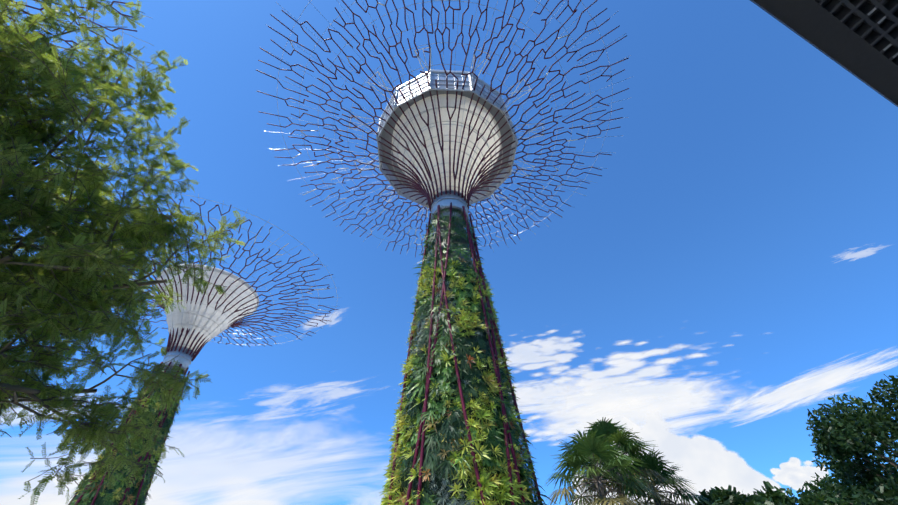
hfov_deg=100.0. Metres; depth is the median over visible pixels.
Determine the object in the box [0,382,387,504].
cloud
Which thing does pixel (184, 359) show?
supertree collar
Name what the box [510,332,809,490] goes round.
cloud
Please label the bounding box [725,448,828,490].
cloud
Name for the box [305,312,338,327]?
cloud
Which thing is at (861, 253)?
cloud
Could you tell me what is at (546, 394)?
cloud
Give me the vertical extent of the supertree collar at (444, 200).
2.050 m
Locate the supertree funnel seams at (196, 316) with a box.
[159,272,252,350]
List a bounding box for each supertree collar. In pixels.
[160,346,194,373]
[431,190,468,228]
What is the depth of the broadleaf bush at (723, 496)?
14.02 m
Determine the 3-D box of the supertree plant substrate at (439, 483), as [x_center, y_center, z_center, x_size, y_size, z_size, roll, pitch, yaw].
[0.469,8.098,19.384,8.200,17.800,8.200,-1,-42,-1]
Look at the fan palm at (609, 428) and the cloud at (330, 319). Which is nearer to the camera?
the fan palm at (609, 428)
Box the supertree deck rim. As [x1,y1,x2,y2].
[381,69,512,123]
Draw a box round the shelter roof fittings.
[867,8,897,57]
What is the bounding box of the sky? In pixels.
[0,0,897,504]
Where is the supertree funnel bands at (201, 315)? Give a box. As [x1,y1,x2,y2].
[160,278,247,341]
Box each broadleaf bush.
[695,489,749,504]
[709,485,785,504]
[752,481,857,504]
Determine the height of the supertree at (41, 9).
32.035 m
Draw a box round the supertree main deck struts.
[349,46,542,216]
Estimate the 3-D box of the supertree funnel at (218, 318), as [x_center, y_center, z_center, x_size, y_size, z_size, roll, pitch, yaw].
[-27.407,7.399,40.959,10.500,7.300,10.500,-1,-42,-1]
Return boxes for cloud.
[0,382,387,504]
[0,395,195,455]
[0,398,370,504]
[198,382,357,454]
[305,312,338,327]
[319,412,571,504]
[368,332,750,496]
[370,330,706,446]
[374,332,730,468]
[509,335,897,450]
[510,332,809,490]
[516,331,897,504]
[572,407,745,504]
[678,351,897,450]
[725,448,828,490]
[845,248,874,258]
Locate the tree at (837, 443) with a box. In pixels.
[796,374,897,504]
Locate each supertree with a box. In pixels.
[0,0,137,117]
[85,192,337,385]
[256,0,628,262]
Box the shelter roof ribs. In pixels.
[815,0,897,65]
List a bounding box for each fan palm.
[545,428,664,504]
[566,417,675,504]
[611,448,712,504]
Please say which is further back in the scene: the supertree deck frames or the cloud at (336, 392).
the cloud at (336, 392)
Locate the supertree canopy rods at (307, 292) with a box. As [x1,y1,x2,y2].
[232,230,328,336]
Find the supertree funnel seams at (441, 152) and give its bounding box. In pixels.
[393,96,496,195]
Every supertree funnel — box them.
[156,264,258,351]
[392,94,500,198]
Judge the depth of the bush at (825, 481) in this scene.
26.41 m
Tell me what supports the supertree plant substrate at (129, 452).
on the ground
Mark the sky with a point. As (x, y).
(745, 169)
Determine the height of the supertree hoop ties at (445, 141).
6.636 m
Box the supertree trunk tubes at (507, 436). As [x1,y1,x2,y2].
[388,202,541,504]
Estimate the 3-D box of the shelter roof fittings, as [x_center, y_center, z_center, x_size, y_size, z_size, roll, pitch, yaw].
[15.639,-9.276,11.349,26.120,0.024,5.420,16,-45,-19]
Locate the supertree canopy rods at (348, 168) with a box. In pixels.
[289,2,577,244]
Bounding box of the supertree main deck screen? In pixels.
[378,72,515,206]
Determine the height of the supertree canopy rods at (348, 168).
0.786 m
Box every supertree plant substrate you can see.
[80,385,173,504]
[394,260,531,504]
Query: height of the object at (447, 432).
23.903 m
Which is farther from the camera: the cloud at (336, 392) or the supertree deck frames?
the cloud at (336, 392)
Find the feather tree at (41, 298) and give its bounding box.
[0,0,245,504]
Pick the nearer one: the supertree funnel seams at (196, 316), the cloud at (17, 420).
the supertree funnel seams at (196, 316)
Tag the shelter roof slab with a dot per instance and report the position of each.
(819, 27)
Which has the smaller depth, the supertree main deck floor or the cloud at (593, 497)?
the supertree main deck floor
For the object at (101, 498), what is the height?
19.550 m
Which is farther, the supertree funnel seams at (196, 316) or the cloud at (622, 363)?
the cloud at (622, 363)
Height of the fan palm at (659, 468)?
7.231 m
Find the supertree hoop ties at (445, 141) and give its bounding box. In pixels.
[379,88,513,202]
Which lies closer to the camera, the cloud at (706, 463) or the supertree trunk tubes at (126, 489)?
the supertree trunk tubes at (126, 489)
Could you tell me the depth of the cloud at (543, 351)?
5895.50 m
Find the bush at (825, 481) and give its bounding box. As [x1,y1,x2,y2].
[808,478,874,498]
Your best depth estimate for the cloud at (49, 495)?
4063.07 m
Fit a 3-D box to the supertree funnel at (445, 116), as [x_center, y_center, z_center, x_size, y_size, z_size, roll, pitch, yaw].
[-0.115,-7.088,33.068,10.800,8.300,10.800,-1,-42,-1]
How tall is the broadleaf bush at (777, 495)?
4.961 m
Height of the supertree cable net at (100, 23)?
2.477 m
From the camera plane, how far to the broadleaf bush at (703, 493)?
17.89 m
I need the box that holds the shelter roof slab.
[750,0,897,106]
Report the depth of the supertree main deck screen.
32.38 m
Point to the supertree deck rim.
(443, 71)
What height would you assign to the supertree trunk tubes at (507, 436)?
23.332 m
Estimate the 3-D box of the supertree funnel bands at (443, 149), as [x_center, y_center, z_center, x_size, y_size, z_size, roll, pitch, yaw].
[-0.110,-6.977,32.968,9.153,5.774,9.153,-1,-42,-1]
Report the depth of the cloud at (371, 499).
5505.98 m
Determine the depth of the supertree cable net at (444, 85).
32.00 m
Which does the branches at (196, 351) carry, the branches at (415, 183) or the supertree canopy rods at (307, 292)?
the supertree canopy rods at (307, 292)
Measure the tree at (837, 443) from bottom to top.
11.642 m
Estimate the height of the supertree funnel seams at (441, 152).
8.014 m
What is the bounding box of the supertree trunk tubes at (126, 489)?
[68,362,189,504]
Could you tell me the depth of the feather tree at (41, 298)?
4.12 m
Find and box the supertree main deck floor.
[380,90,512,195]
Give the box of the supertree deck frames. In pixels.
[376,71,517,208]
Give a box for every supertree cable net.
[12,0,153,131]
[102,191,337,344]
[256,0,631,255]
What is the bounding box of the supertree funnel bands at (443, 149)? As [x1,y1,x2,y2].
[397,107,495,189]
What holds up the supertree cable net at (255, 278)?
on the branches at (196, 351)
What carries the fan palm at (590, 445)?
on the ground

